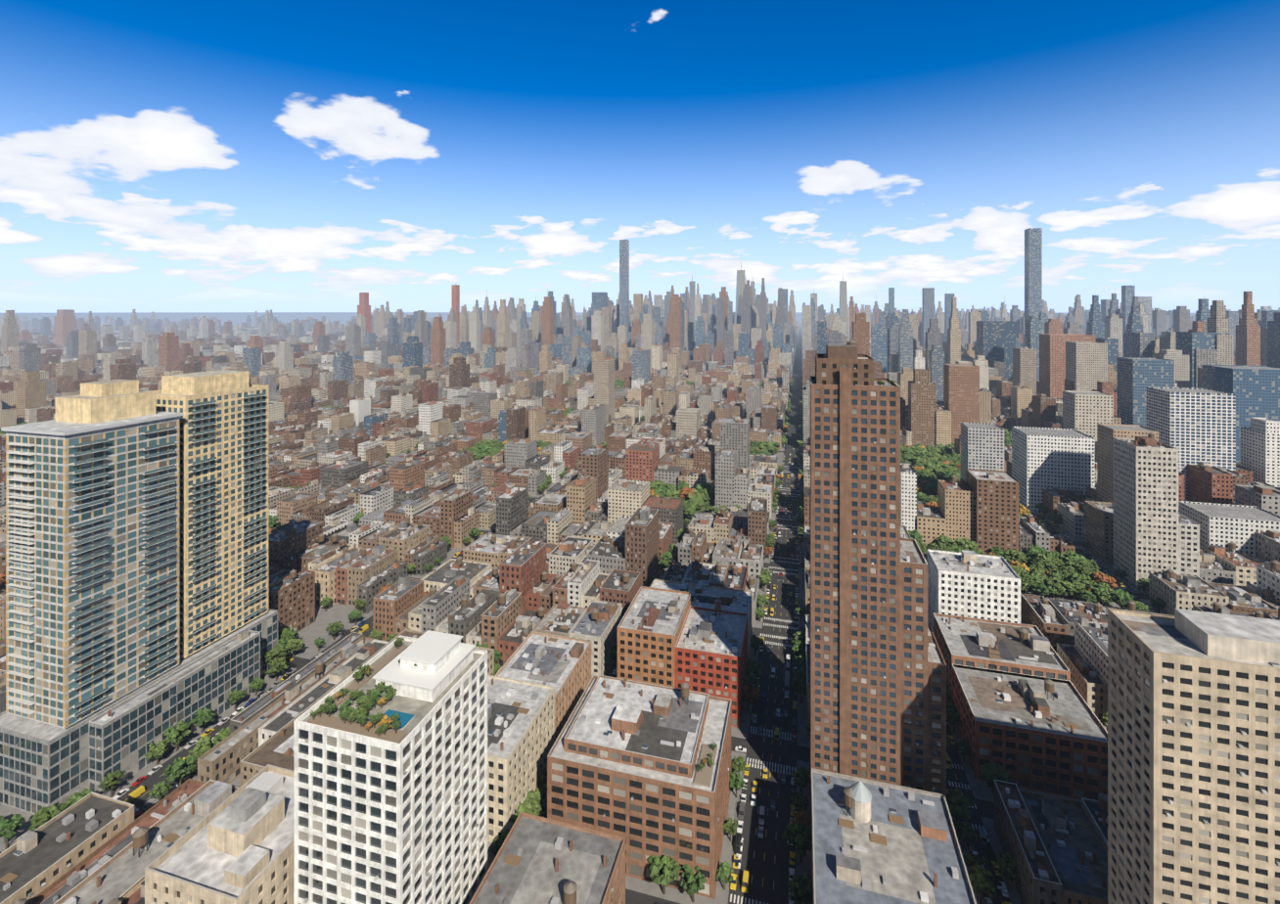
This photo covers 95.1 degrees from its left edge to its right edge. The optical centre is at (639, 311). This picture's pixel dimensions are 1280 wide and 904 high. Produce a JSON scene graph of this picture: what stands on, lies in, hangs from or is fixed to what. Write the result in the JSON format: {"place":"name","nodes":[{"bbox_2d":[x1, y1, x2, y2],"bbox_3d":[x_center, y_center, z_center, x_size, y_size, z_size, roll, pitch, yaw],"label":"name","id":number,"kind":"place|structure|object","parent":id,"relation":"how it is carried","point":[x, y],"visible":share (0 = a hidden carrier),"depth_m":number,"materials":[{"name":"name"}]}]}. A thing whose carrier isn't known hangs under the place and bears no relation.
{"place":"outdoors","nodes":[
{"label":"outdoors","id":0,"kind":"place"},
{"bbox_2d":[126,316,582,326],"bbox_3d":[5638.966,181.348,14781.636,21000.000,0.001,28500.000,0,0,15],"label":"river water","id":1,"kind":"structure","parent":0,"point":[344,322],"depth_m":9807.67,"materials":[{"name":"blue liquid"}]},
{"bbox_2d":[0,322,1148,903],"bbox_3d":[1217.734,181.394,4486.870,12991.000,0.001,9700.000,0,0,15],"label":"roads","id":2,"kind":"structure","parent":0,"point":[767,867],"depth_m":242.16,"materials":[{"name":"grey asphalt"}]},
{"bbox_2d":[112,446,1156,903],"bbox_3d":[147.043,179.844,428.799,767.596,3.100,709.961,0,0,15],"label":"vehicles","id":3,"kind":"object","parent":2,"relation":"on","point":[739,840],"visible":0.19,"depth_m":230.82,"materials":[{"name":"paint"}]},
{"bbox_2d":[140,435,1149,903],"bbox_3d":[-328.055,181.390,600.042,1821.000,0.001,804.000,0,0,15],"label":"road markings","id":4,"kind":"object","parent":2,"relation":"on","point":[781,727],"visible":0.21,"depth_m":249.40,"materials":[{"name":"white paint"}]},
{"bbox_2d":[0,385,1163,903],"bbox_3d":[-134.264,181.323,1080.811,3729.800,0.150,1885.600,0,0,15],"label":"sidewalk","id":5,"kind":"structure","parent":0,"point":[309,634],"depth_m":248.63,"materials":[{"name":"concrete"}]},
{"bbox_2d":[97,482,1131,893],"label":"street lamps","id":6,"kind":"object","parent":5,"relation":"on","point":[795,758],"visible":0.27,"depth_m":317.24,"materials":[{"name":"grey metal"}]},
{"bbox_2d":[0,339,1279,903],"bbox_3d":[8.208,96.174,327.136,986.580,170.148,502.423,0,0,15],"label":"buildings","id":7,"kind":"structure","parent":5,"relation":"on","point":[157,582],"depth_m":205.44,"materials":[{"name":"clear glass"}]},
{"bbox_2d":[0,312,1195,368],"bbox_3d":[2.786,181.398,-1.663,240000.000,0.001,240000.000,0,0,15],"label":"ground","id":8,"kind":"structure","parent":0,"point":[233,317],"depth_m":26722.92,"materials":[{"name":"grey"}]},
{"bbox_2d":[0,378,1174,903],"bbox_3d":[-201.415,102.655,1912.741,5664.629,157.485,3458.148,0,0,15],"label":"street trees","id":9,"kind":"object","parent":8,"relation":"on","point":[1061,574],"visible":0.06,"depth_m":292.15,"materials":[{"name":"green plant"}]},
{"bbox_2d":[0,228,1279,565],"bbox_3d":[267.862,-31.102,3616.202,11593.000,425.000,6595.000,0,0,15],"label":"buildings","id":10,"kind":"structure","parent":8,"relation":"on","point":[1074,390],"depth_m":862.53,"materials":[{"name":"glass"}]},
{"bbox_2d":[0,0,1279,313],"label":"sky","id":11,"kind":"structure","parent":0,"point":[157,156],"materials":[{"name":"blue"}]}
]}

